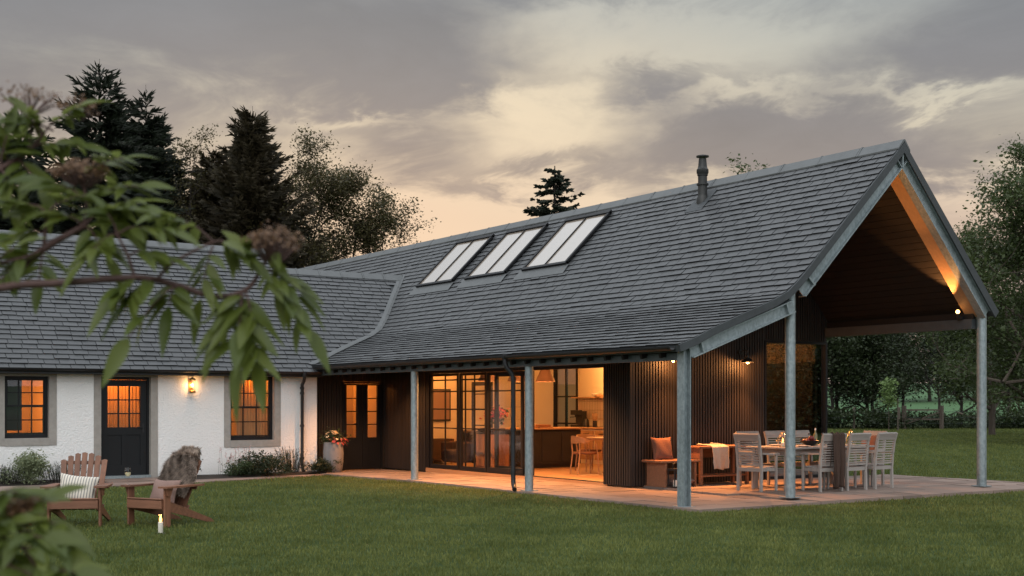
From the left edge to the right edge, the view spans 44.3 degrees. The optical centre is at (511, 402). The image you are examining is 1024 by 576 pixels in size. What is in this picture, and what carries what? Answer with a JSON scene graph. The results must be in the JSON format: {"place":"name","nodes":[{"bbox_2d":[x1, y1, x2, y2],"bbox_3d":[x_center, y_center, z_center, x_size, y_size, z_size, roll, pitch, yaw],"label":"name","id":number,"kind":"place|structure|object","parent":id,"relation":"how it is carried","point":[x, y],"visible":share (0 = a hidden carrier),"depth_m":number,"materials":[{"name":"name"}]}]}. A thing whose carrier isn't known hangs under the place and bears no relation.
{"place":"outdoors","nodes":[
{"label":"outdoors","id":0,"kind":"place"},
{"bbox_2d":[0,474,323,491],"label":"path","id":1,"kind":"structure","parent":0,"point":[119,482],"depth_m":26.16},
{"bbox_2d":[0,0,1023,382],"label":"sky","id":2,"kind":"structure","parent":0,"point":[463,107],"materials":[{"name":"grey"}]},
{"bbox_2d":[0,383,1023,575],"bbox_3d":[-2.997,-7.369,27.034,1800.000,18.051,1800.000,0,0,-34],"label":"ground","id":3,"kind":"structure","parent":0,"point":[926,404],"depth_m":15.50,"materials":[{"name":"green plant"}]},
{"bbox_2d":[0,112,83,232],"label":"spruce tree","id":4,"kind":"object","parent":3,"relation":"on","point":[6,223],"visible":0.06,"depth_m":49.51,"materials":[{"name":"green plant"}]},
{"bbox_2d":[0,484,113,575],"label":"elder shrub","id":5,"kind":"object","parent":3,"relation":"on","point":[58,537],"visible":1,"depth_m":2.37,"materials":[{"name":"green plant"}]},
{"bbox_2d":[40,452,112,526],"bbox_3d":[-5.648,1.120,16.455,0.830,0.931,1.010,0,0,-8],"label":"garden armchair","id":6,"kind":"object","parent":3,"relation":"on","point":[57,507],"visible":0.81,"depth_m":16.54,"materials":[{"name":"brown wood"}]},
{"bbox_2d":[60,473,99,497],"bbox_3d":[-5.634,1.115,16.291,0.500,0.380,0.170,7,-18,-6],"label":"cushion","id":7,"kind":"object","parent":6,"relation":"on","point":[87,492],"visible":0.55,"depth_m":16.25,"materials":[{"name":"white fabric"}]},
{"bbox_2d":[13,59,193,240],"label":"spruce tree","id":8,"kind":"object","parent":3,"relation":"on","point":[114,126],"visible":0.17,"depth_m":49.50,"materials":[{"name":"green plant"}]},
{"bbox_2d":[79,90,193,243],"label":"spruce tree","id":9,"kind":"object","parent":3,"relation":"on","point":[154,134],"visible":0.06,"depth_m":52.52,"materials":[{"name":"green plant"}]},
{"bbox_2d":[156,515,164,533],"bbox_3d":[-4.257,1.468,15.216,0.132,0.225,0.132,0,0,-34],"label":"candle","id":10,"kind":"object","parent":3,"relation":"on","point":[160,527],"visible":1,"depth_m":15.19,"materials":[{"name":"wax"}]},
{"bbox_2d":[0,471,326,485],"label":"flower bed","id":11,"kind":"object","parent":3,"relation":"on","point":[214,476],"visible":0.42,"depth_m":27.32,"materials":[{"name":"soil"}]},
{"bbox_2d":[0,464,22,484],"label":"rosemary plant","id":12,"kind":"object","parent":11,"relation":"on","point":[4,476],"visible":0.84,"depth_m":24.77,"materials":[{"name":"green plant"}]},
{"bbox_2d":[0,447,54,483],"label":"variegated shrub","id":13,"kind":"object","parent":11,"relation":"on","point":[31,467],"visible":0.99,"depth_m":24.91,"materials":[{"name":"green plant"}]},
{"bbox_2d":[40,461,87,482],"bbox_3d":[-9.116,1.382,25.460,0.909,0.440,1.019,0,0,16],"label":"rosemary plant","id":14,"kind":"object","parent":11,"relation":"on","point":[57,472],"visible":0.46,"depth_m":25.23,"materials":[{"name":"green plant"}]},
{"bbox_2d":[217,445,250,472],"bbox_3d":[-6.107,1.266,27.844,0.343,0.670,0.822,0,0,45],"label":"pink flower","id":15,"kind":"object","parent":11,"relation":"on","point":[230,458],"visible":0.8,"depth_m":27.79,"materials":[{"name":"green plant"}]},
{"bbox_2d":[221,459,259,475],"bbox_3d":[-6.007,1.425,27.622,0.852,0.392,0.936,0,0,22],"label":"shrub","id":16,"kind":"object","parent":11,"relation":"on","point":[233,467],"visible":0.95,"depth_m":27.49,"materials":[{"name":"green plant"}]},
{"bbox_2d":[232,450,298,475],"bbox_3d":[-5.576,1.304,27.995,1.628,0.626,1.580,0,0,-1],"label":"shrub","id":17,"kind":"object","parent":11,"relation":"on","point":[262,466],"visible":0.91,"depth_m":27.71,"materials":[{"name":"green plant"}]},
{"bbox_2d":[274,445,305,471],"bbox_3d":[-5.064,1.283,28.610,0.672,0.638,0.656,0,0,30],"label":"rosemary plant","id":18,"kind":"object","parent":11,"relation":"on","point":[293,460],"visible":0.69,"depth_m":28.58,"materials":[{"name":"green plant"}]},
{"bbox_2d":[299,454,343,472],"bbox_3d":[-4.377,1.386,28.983,1.013,0.442,0.856,0,0,-34],"label":"shrub","id":19,"kind":"object","parent":11,"relation":"on","point":[321,464],"visible":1,"depth_m":28.84,"materials":[{"name":"green plant"}]},
{"bbox_2d":[0,80,329,423],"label":"elder tree","id":20,"kind":"object","parent":3,"relation":"on","point":[249,333],"visible":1,"depth_m":2.94,"materials":[{"name":"green plant"}]},
{"bbox_2d":[121,460,213,527],"bbox_3d":[-4.472,1.120,16.486,0.830,0.931,1.010,0,0,29],"label":"garden armchair","id":21,"kind":"object","parent":3,"relation":"on","point":[165,507],"visible":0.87,"depth_m":16.22,"materials":[{"name":"brown wood"}]},
{"bbox_2d":[150,479,180,502],"bbox_3d":[-4.532,1.155,16.377,0.460,0.340,0.140,0,-23,29],"label":"cushion","id":22,"kind":"object","parent":21,"relation":"on","point":[156,492],"visible":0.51,"depth_m":16.33,"materials":[{"name":"fabric"}]},
{"bbox_2d":[157,445,201,497],"bbox_3d":[-4.387,0.897,16.641,0.725,0.702,0.600,0,0,29],"label":"sheepskin","id":23,"kind":"object","parent":21,"relation":"on","point":[181,464],"visible":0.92,"depth_m":16.51,"materials":[{"name":"fur"}]},
{"bbox_2d":[140,132,196,235],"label":"spruce tree","id":24,"kind":"object","parent":3,"relation":"on","point":[180,171],"depth_m":54.92,"materials":[{"name":"green plant"}]},
{"bbox_2d":[150,149,230,243],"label":"cypress tree","id":25,"kind":"object","parent":3,"relation":"on","point":[217,158],"visible":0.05,"depth_m":52.35,"materials":[{"name":"green plant"}]},
{"bbox_2d":[162,123,222,243],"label":"birch tree","id":26,"kind":"object","parent":3,"relation":"on","point":[194,157],"visible":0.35,"depth_m":51.33,"materials":[{"name":"green plant"}]},
{"bbox_2d":[0,230,403,480],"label":"cottage","id":27,"kind":"structure","parent":3,"relation":"on","point":[143,412],"depth_m":27.67,"materials":[{"name":"paint"}]},
{"bbox_2d":[0,373,56,445],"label":"window","id":28,"kind":"structure","parent":27,"relation":"in","point":[48,436],"depth_m":25.86,"materials":[{"name":"stone"}]},
{"bbox_2d":[103,380,145,475],"bbox_3d":[-8.308,0.528,26.951,0.930,2.045,0.088,0,0,-34],"label":"door","id":29,"kind":"structure","parent":27,"relation":"in","point":[124,448],"depth_m":26.95,"materials":[{"name":"paint"}]},
{"bbox_2d":[189,377,195,392],"bbox_3d":[-7.013,-0.393,27.532,0.150,0.345,0.194,0,0,-34],"label":"wall lantern","id":30,"kind":"object","parent":27,"relation":"attached to","point":[191,385],"depth_m":27.50,"materials":[{"name":"gold metal"}]},
{"bbox_2d":[224,376,280,446],"bbox_3d":[-5.968,0.120,28.569,1.354,1.744,0.402,0,0,-34],"label":"window","id":31,"kind":"structure","parent":27,"relation":"in","point":[273,437],"depth_m":28.62,"materials":[{"name":"stone"}]},
{"bbox_2d":[190,105,342,268],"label":"spruce tree","id":32,"kind":"object","parent":3,"relation":"on","point":[248,180],"visible":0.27,"depth_m":50.16,"materials":[{"name":"green plant"}]},
{"bbox_2d":[244,122,359,267],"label":"birch tree","id":33,"kind":"object","parent":3,"relation":"on","point":[315,176],"visible":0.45,"depth_m":51.64,"materials":[{"name":"green plant"}]},
{"bbox_2d":[295,225,332,265],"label":"hedge tree","id":34,"kind":"object","parent":3,"relation":"on","point":[310,239],"depth_m":55.93,"materials":[{"name":"green plant"}]},
{"bbox_2d":[300,160,402,263],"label":"birch tree","id":35,"kind":"object","parent":3,"relation":"on","point":[357,188],"visible":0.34,"depth_m":52.54,"materials":[{"name":"green plant"}]},
{"bbox_2d":[342,176,440,253],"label":"birch tree","id":36,"kind":"object","parent":3,"relation":"on","point":[391,218],"visible":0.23,"depth_m":53.81,"materials":[{"name":"green plant"}]},
{"bbox_2d":[523,166,584,216],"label":"fir tree","id":37,"kind":"object","parent":3,"relation":"on","point":[557,184],"visible":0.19,"depth_m":61.70,"materials":[{"name":"green plant"}]},
{"bbox_2d":[299,139,998,506],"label":"barn house","id":38,"kind":"structure","parent":3,"relation":"on","point":[779,273],"depth_m":24.10,"materials":[{"name":"stone"}]},
{"bbox_2d":[344,384,361,469],"bbox_3d":[-3.855,0.578,30.474,0.491,2.085,0.087,0,0,-34],"label":"glazed door","id":39,"kind":"structure","parent":38,"relation":"in","point":[353,450],"depth_m":30.49,"materials":[{"name":"paint"}]},
{"bbox_2d":[362,384,380,468],"bbox_3d":[-3.448,0.578,30.763,0.491,2.085,0.060,0,0,-34],"label":"glazed door","id":40,"kind":"structure","parent":38,"relation":"in","point":[371,446],"depth_m":30.73,"materials":[{"name":"paint"}]},
{"bbox_2d":[433,389,450,420],"bbox_3d":[-1.837,0.050,31.324,0.700,0.800,0.048,0,0,-34],"label":"framed picture","id":41,"kind":"object","parent":38,"relation":"attached to","point":[438,402],"visible":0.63,"depth_m":31.35,"materials":[{"name":"beige paper"}]},
{"bbox_2d":[433,438,453,463],"bbox_3d":[-1.895,1.190,30.960,0.800,0.620,0.500,0,0,-34],"label":"side cabinet","id":42,"kind":"object","parent":38,"relation":"on","point":[437,442],"visible":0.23,"depth_m":30.72,"materials":[{"name":"brown wood"}]},
{"bbox_2d":[430,373,459,468],"bbox_3d":[-1.528,0.410,28.588,0.050,2.150,1.230,0,0,-34],"label":"sliding door","id":43,"kind":"structure","parent":38,"relation":"in","point":[457,466],"depth_m":28.55,"materials":[{"name":"black glass"}]},
{"bbox_2d":[441,430,477,466],"bbox_3d":[-1.202,1.070,29.414,0.630,0.860,0.800,0,0,-34],"label":"armchair","id":44,"kind":"object","parent":38,"relation":"on","point":[451,451],"visible":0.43,"depth_m":29.23,"materials":[{"name":"brown fabric"}]},
{"bbox_2d":[460,372,486,471],"bbox_3d":[-0.841,0.410,27.562,0.050,2.150,1.080,0,0,-34],"label":"sliding door","id":45,"kind":"structure","parent":38,"relation":"in","point":[462,467],"depth_m":27.62,"materials":[{"name":"black glass"}]},
{"bbox_2d":[472,382,492,462],"bbox_3d":[-0.736,0.485,30.893,0.050,2.010,0.900,0,0,-34],"label":"inner door","id":46,"kind":"structure","parent":38,"relation":"in","point":[476,383],"depth_m":31.01,"materials":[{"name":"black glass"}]},
{"bbox_2d":[476,434,508,467],"bbox_3d":[-0.440,1.080,27.987,0.450,0.760,0.700,0,0,-34],"label":"cabinet","id":47,"kind":"object","parent":38,"relation":"on","point":[503,450],"visible":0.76,"depth_m":27.79,"materials":[{"name":"brown wood"}]},
{"bbox_2d":[479,428,504,434],"bbox_3d":[-0.439,0.627,27.994,0.360,0.144,0.550,0,0,-34],"label":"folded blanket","id":48,"kind":"object","parent":47,"relation":"on","point":[492,432],"visible":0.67,"depth_m":27.85,"materials":[{"name":"fabric"}]},
{"bbox_2d":[487,371,524,474],"bbox_3d":[-0.141,0.410,26.514,0.050,2.150,1.360,0,0,-34],"label":"sliding door","id":49,"kind":"structure","parent":38,"relation":"in","point":[489,469],"depth_m":26.52,"materials":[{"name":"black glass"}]},
{"bbox_2d":[494,371,533,474],"bbox_3d":[0.041,0.410,26.341,0.050,2.150,1.430,0,0,-34],"label":"sliding door","id":50,"kind":"structure","parent":38,"relation":"in","point":[496,377],"depth_m":26.86,"materials":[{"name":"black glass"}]},
{"bbox_2d":[478,427,584,467],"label":"kitchen island","id":51,"kind":"structure","parent":38,"relation":"on","point":[552,448],"depth_m":29.10,"materials":[{"name":"brown wood"}]},
{"bbox_2d":[479,405,508,424],"bbox_3d":[-0.363,0.300,28.753,0.698,0.547,0.756,0,0,-34],"label":"bouquet","id":52,"kind":"object","parent":51,"relation":"on","point":[502,410],"visible":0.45,"depth_m":28.70,"materials":[{"name":"pink plant"}]},
{"bbox_2d":[534,424,552,427],"bbox_3d":[0.721,0.537,29.299,0.400,0.074,0.270,0,0,-34],"label":"cutting board","id":53,"kind":"object","parent":51,"relation":"on","point":[542,425],"visible":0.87,"depth_m":29.23,"materials":[{"name":"brown wood"}]},
{"bbox_2d":[536,370,554,381],"bbox_3d":[0.784,-0.880,29.564,0.460,0.760,0.460,0,0,-34],"label":"pendant lamp","id":54,"kind":"object","parent":38,"relation":"hanging from","point":[545,375],"visible":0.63,"depth_m":29.42,"materials":[{"name":"orange metal"}]},
{"bbox_2d":[553,369,577,426],"bbox_3d":[1.412,0.130,32.932,0.090,2.160,1.080,0,0,-34],"label":"kitchen window","id":55,"kind":"structure","parent":38,"relation":"in","point":[565,386],"depth_m":33.02,"materials":[{"name":"black glass"}]},
{"bbox_2d":[570,436,599,474],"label":"kitchen chair","id":56,"kind":"object","parent":38,"relation":"on","point":[576,439],"visible":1,"depth_m":26.28,"materials":[{"name":"brown wood"}]},
{"bbox_2d":[575,434,602,471],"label":"kitchen chair","id":57,"kind":"object","parent":38,"relation":"on","point":[585,436],"visible":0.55,"depth_m":27.80,"materials":[{"name":"brown wood"}]},
{"bbox_2d":[581,427,602,463],"bbox_3d":[2.582,1.052,30.587,0.625,0.897,3.740,0,0,-34],"label":"kitchen counter","id":58,"kind":"object","parent":38,"relation":"on","point":[597,431],"visible":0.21,"depth_m":30.95,"materials":[{"name":"paint"}]},
{"bbox_2d":[570,410,586,426],"bbox_3d":[1.645,0.392,31.873,0.421,0.423,0.280,0,0,-34],"label":"coffee machine","id":59,"kind":"object","parent":58,"relation":"on","point":[580,415],"visible":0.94,"depth_m":31.83,"materials":[{"name":"black metal"}]},
{"bbox_2d":[581,430,593,459],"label":"cabinet door","id":60,"kind":"structure","parent":58,"relation":"in","point":[582,431],"depth_m":31.15,"materials":[{"name":"brown wood"}]},
{"bbox_2d":[594,431,602,459],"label":"cabinet door","id":61,"kind":"structure","parent":58,"relation":"in","point":[598,433],"depth_m":30.74,"materials":[{"name":"brown wood"}]},
{"bbox_2d":[586,437,602,472],"bbox_3d":[2.203,1.120,27.084,1.200,0.760,1.200,0,0,-34],"label":"round table","id":62,"kind":"object","parent":38,"relation":"on","point":[595,438],"visible":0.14,"depth_m":26.80,"materials":[{"name":"brown wood"}]},
{"bbox_2d":[738,349,753,363],"bbox_3d":[4.492,-0.891,24.114,0.260,0.280,0.344,0,0,-34],"label":"wall lamp","id":63,"kind":"object","parent":38,"relation":"attached to","point":[747,360],"visible":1,"depth_m":24.05,"materials":[{"name":"black metal"}]},
{"bbox_2d":[764,340,827,479],"bbox_3d":[5.670,0.138,25.211,1.772,2.745,0.130,0,0,-34],"label":"picture window","id":64,"kind":"structure","parent":38,"relation":"in","point":[811,358],"depth_m":25.28,"materials":[{"name":"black glass"}]},
{"bbox_2d":[723,152,769,174],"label":"leafy tree","id":65,"kind":"object","parent":3,"relation":"on","point":[741,166],"visible":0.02,"depth_m":64.51,"materials":[{"name":"green plant"}]},
{"bbox_2d":[826,338,892,422],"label":"hedge tree","id":66,"kind":"object","parent":3,"relation":"on","point":[853,365],"visible":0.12,"depth_m":77.49,"materials":[{"name":"green plant"}]},
{"bbox_2d":[828,401,905,428],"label":"hedge bush","id":67,"kind":"object","parent":3,"relation":"on","point":[839,415],"visible":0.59,"depth_m":76.17,"materials":[{"name":"green plant"}]},
{"bbox_2d":[826,327,913,426],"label":"hedge tree","id":68,"kind":"object","parent":3,"relation":"on","point":[838,342],"visible":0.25,"depth_m":77.64,"materials":[{"name":"green plant"}]},
{"bbox_2d":[828,334,922,424],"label":"hedge tree","id":69,"kind":"object","parent":3,"relation":"on","point":[881,340],"visible":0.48,"depth_m":78.36,"materials":[{"name":"green plant"}]},
{"bbox_2d":[828,332,940,426],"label":"hedge tree","id":70,"kind":"object","parent":3,"relation":"on","point":[899,394],"visible":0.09,"depth_m":80.59,"materials":[{"name":"green plant"}]},
{"bbox_2d":[878,377,899,429],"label":"sapling","id":71,"kind":"object","parent":3,"relation":"on","point":[889,396],"visible":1,"depth_m":71.94,"materials":[{"name":"green plant"}]},
{"bbox_2d":[855,405,954,428],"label":"hedge bush","id":72,"kind":"object","parent":3,"relation":"on","point":[891,418],"visible":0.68,"depth_m":76.64,"materials":[{"name":"green plant"}]},
{"bbox_2d":[885,333,927,408],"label":"hedge tree","id":73,"kind":"object","parent":3,"relation":"on","point":[901,347],"visible":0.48,"depth_m":80.70,"materials":[{"name":"green plant"}]},
{"bbox_2d":[886,333,942,397],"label":"hedge tree","id":74,"kind":"object","parent":3,"relation":"on","point":[915,342],"visible":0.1,"depth_m":122.75,"materials":[{"name":"green plant"}]},
{"bbox_2d":[897,332,939,401],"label":"hedge tree","id":75,"kind":"object","parent":3,"relation":"on","point":[929,391],"visible":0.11,"depth_m":123.17,"materials":[{"name":"green plant"}]},
{"bbox_2d":[902,405,943,428],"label":"field gate","id":76,"kind":"structure","parent":3,"relation":"on","point":[941,416],"depth_m":75.90,"materials":[{"name":"grey wood"}]},
{"bbox_2d":[904,330,969,414],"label":"hedge tree","id":77,"kind":"object","parent":3,"relation":"on","point":[925,369],"visible":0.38,"depth_m":80.47,"materials":[{"name":"green plant"}]},
{"bbox_2d":[909,412,973,428],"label":"hedge bush","id":78,"kind":"object","parent":3,"relation":"on","point":[953,425],"visible":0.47,"depth_m":77.36,"materials":[{"name":"green plant"}]},
{"bbox_2d":[917,329,987,421],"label":"hedge tree","id":79,"kind":"object","parent":3,"relation":"on","point":[944,386],"visible":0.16,"depth_m":81.07,"materials":[{"name":"green plant"}]},
{"bbox_2d":[899,212,1023,434],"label":"broadleaf tree","id":80,"kind":"object","parent":3,"relation":"on","point":[991,408],"visible":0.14,"depth_m":61.46,"materials":[{"name":"green plant"}]},
{"bbox_2d":[929,133,1023,415],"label":"broadleaf tree","id":81,"kind":"object","parent":3,"relation":"on","point":[1010,359],"visible":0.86,"depth_m":47.66,"materials":[{"name":"green plant"}]},
{"bbox_2d":[933,408,1023,428],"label":"hedge bush","id":82,"kind":"object","parent":3,"relation":"on","point":[997,420],"visible":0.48,"depth_m":77.33,"materials":[{"name":"green plant"}]},
{"bbox_2d":[969,301,1023,421],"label":"hedge tree","id":83,"kind":"object","parent":3,"relation":"on","point":[1002,385],"visible":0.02,"depth_m":80.36,"materials":[{"name":"green plant"}]},
{"bbox_2d":[995,404,1023,428],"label":"hedge bush","id":84,"kind":"object","parent":3,"relation":"on","point":[1020,419],"visible":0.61,"depth_m":76.90,"materials":[{"name":"green plant"}]},
{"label":"fence post","id":85,"kind":"object","parent":3,"relation":"on","visible":0},
{"bbox_2d":[828,417,1017,423],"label":"wire fence","id":86,"kind":"object","parent":85,"relation":"attached to","point":[932,423],"visible":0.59,"depth_m":76.19,"materials":[{"name":"grey metal"}]},
{"bbox_2d":[320,469,1023,512],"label":"terrace","id":87,"kind":"structure","parent":0,"point":[718,496],"depth_m":22.00,"materials":[{"name":"beige stone"}]},
{"bbox_2d":[323,442,343,471],"bbox_3d":[-4.180,1.265,29.394,0.480,0.700,0.480,0,0,-34],"label":"planter","id":88,"kind":"object","parent":87,"relation":"on","point":[332,451],"visible":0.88,"depth_m":29.20,"materials":[{"name":"ceramic"}]},
{"bbox_2d":[317,427,350,444],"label":"potted flowers","id":89,"kind":"object","parent":88,"relation":"in","point":[335,436],"visible":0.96,"depth_m":29.31,"materials":[{"name":"white plant"}]},
{"bbox_2d":[642,459,700,487],"bbox_3d":[2.892,1.272,22.837,0.920,0.480,0.575,0,0,-34],"label":"wooden bench","id":90,"kind":"object","parent":87,"relation":"on","point":[657,475],"visible":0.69,"depth_m":22.67,"materials":[{"name":"brown wood"}]},
{"bbox_2d":[651,437,672,459],"bbox_3d":[2.738,0.835,22.906,0.440,0.440,0.150,0,-14,-26],"label":"cushion","id":91,"kind":"object","parent":90,"relation":"on","point":[662,448],"visible":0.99,"depth_m":22.84,"materials":[{"name":"orange fabric"}]},
{"bbox_2d":[667,463,676,487],"bbox_3d":[2.905,1.284,22.368,0.200,0.456,0.200,0,0,-34],"label":"floor lantern","id":92,"kind":"object","parent":87,"relation":"on","point":[674,480],"visible":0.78,"depth_m":22.34,"materials":[{"name":"black metal"}]},
{"bbox_2d":[667,478,695,485],"bbox_3d":[2.985,1.430,22.734,0.500,0.170,0.500,0,-6,-44],"label":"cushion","id":93,"kind":"object","parent":87,"relation":"on","point":[672,479],"visible":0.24,"depth_m":22.60,"materials":[{"name":"fabric"}]},
{"bbox_2d":[691,445,748,485],"bbox_3d":[3.828,1.153,23.497,1.290,0.717,0.490,0,0,-34],"label":"console table","id":94,"kind":"object","parent":87,"relation":"on","point":[699,452],"visible":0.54,"depth_m":23.37,"materials":[{"name":"brown wood"}]},
{"bbox_2d":[697,442,729,469],"bbox_3d":[3.745,0.989,23.360,0.422,0.493,0.488,0,0,-34],"label":"blanket","id":95,"kind":"object","parent":94,"relation":"on","point":[721,461],"visible":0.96,"depth_m":23.20,"materials":[{"name":"beige fabric"}]},
{"bbox_2d":[735,431,774,485],"bbox_3d":[4.456,1.014,22.821,0.550,0.995,0.608,0,0,-31],"label":"dining chair","id":96,"kind":"object","parent":87,"relation":"on","point":[768,464],"visible":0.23,"depth_m":22.91,"materials":[{"name":"grey wood"}]},
{"bbox_2d":[733,433,779,491],"bbox_3d":[4.210,1.014,21.652,0.608,0.995,0.550,0,0,-42],"label":"dining chair","id":97,"kind":"object","parent":87,"relation":"on","point":[753,467],"visible":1,"depth_m":21.55,"materials":[{"name":"grey wood"}]},
{"bbox_2d":[763,431,804,484],"bbox_3d":[5.062,1.014,23.262,0.550,0.995,0.608,0,0,-36],"label":"dining chair","id":98,"kind":"object","parent":87,"relation":"on","point":[771,434],"visible":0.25,"depth_m":23.32,"materials":[{"name":"grey wood"}]},
{"bbox_2d":[795,430,822,484],"bbox_3d":[5.588,1.014,23.591,0.550,0.995,0.608,0,0,-34],"label":"dining chair","id":99,"kind":"object","parent":87,"relation":"on","point":[804,433],"visible":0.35,"depth_m":23.72,"materials":[{"name":"grey wood"}]},
{"bbox_2d":[746,444,874,490],"bbox_3d":[5.354,1.139,22.511,2.250,0.747,0.994,0,0,-34],"label":"dining table","id":100,"kind":"object","parent":87,"relation":"on","point":[781,450],"visible":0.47,"depth_m":22.10,"materials":[{"name":"grey wood"}]},
{"bbox_2d":[800,436,819,445],"bbox_3d":[5.318,0.674,22.431,0.360,0.177,0.360,0,0,-34],"label":"fruit bowl","id":101,"kind":"object","parent":100,"relation":"on","point":[811,441],"visible":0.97,"depth_m":22.35,"materials":[{"name":"black metal"}]},
{"bbox_2d":[799,433,846,491],"bbox_3d":[5.355,1.014,21.620,0.550,0.995,0.608,0,0,-30],"label":"dining chair","id":102,"kind":"object","parent":87,"relation":"on","point":[824,467],"visible":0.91,"depth_m":21.41,"materials":[{"name":"grey wood"}]},
{"bbox_2d":[826,432,845,488],"bbox_3d":[5.523,0.972,21.444,0.273,0.971,0.257,0,0,-30],"label":"throw blanket","id":103,"kind":"object","parent":102,"relation":"on","point":[839,456],"visible":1,"depth_m":21.37,"materials":[{"name":"brown fabric"}]},
{"bbox_2d":[826,433,871,490],"bbox_3d":[5.865,1.014,21.938,0.550,0.995,0.608,0,0,-36],"label":"dining chair","id":104,"kind":"object","parent":87,"relation":"on","point":[865,438],"visible":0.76,"depth_m":21.77,"materials":[{"name":"grey wood"}]},
{"bbox_2d":[849,431,886,484],"bbox_3d":[6.543,1.014,23.250,0.608,0.995,0.550,0,0,-34],"label":"dining chair","id":105,"kind":"object","parent":87,"relation":"on","point":[882,470],"visible":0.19,"depth_m":23.24,"materials":[{"name":"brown wood"}]},
{"bbox_2d":[859,435,876,454],"bbox_3d":[6.631,0.780,23.309,0.130,0.400,0.420,14,-8,-33],"label":"cushion","id":106,"kind":"object","parent":105,"relation":"on","point":[873,440],"visible":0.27,"depth_m":23.20,"materials":[{"name":"orange fabric"}]},
{"bbox_2d":[851,432,897,488],"bbox_3d":[6.452,1.014,22.355,0.550,0.995,0.608,0,0,-38],"label":"dining chair","id":107,"kind":"object","parent":87,"relation":"on","point":[874,465],"visible":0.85,"depth_m":22.21,"materials":[{"name":"grey wood"}]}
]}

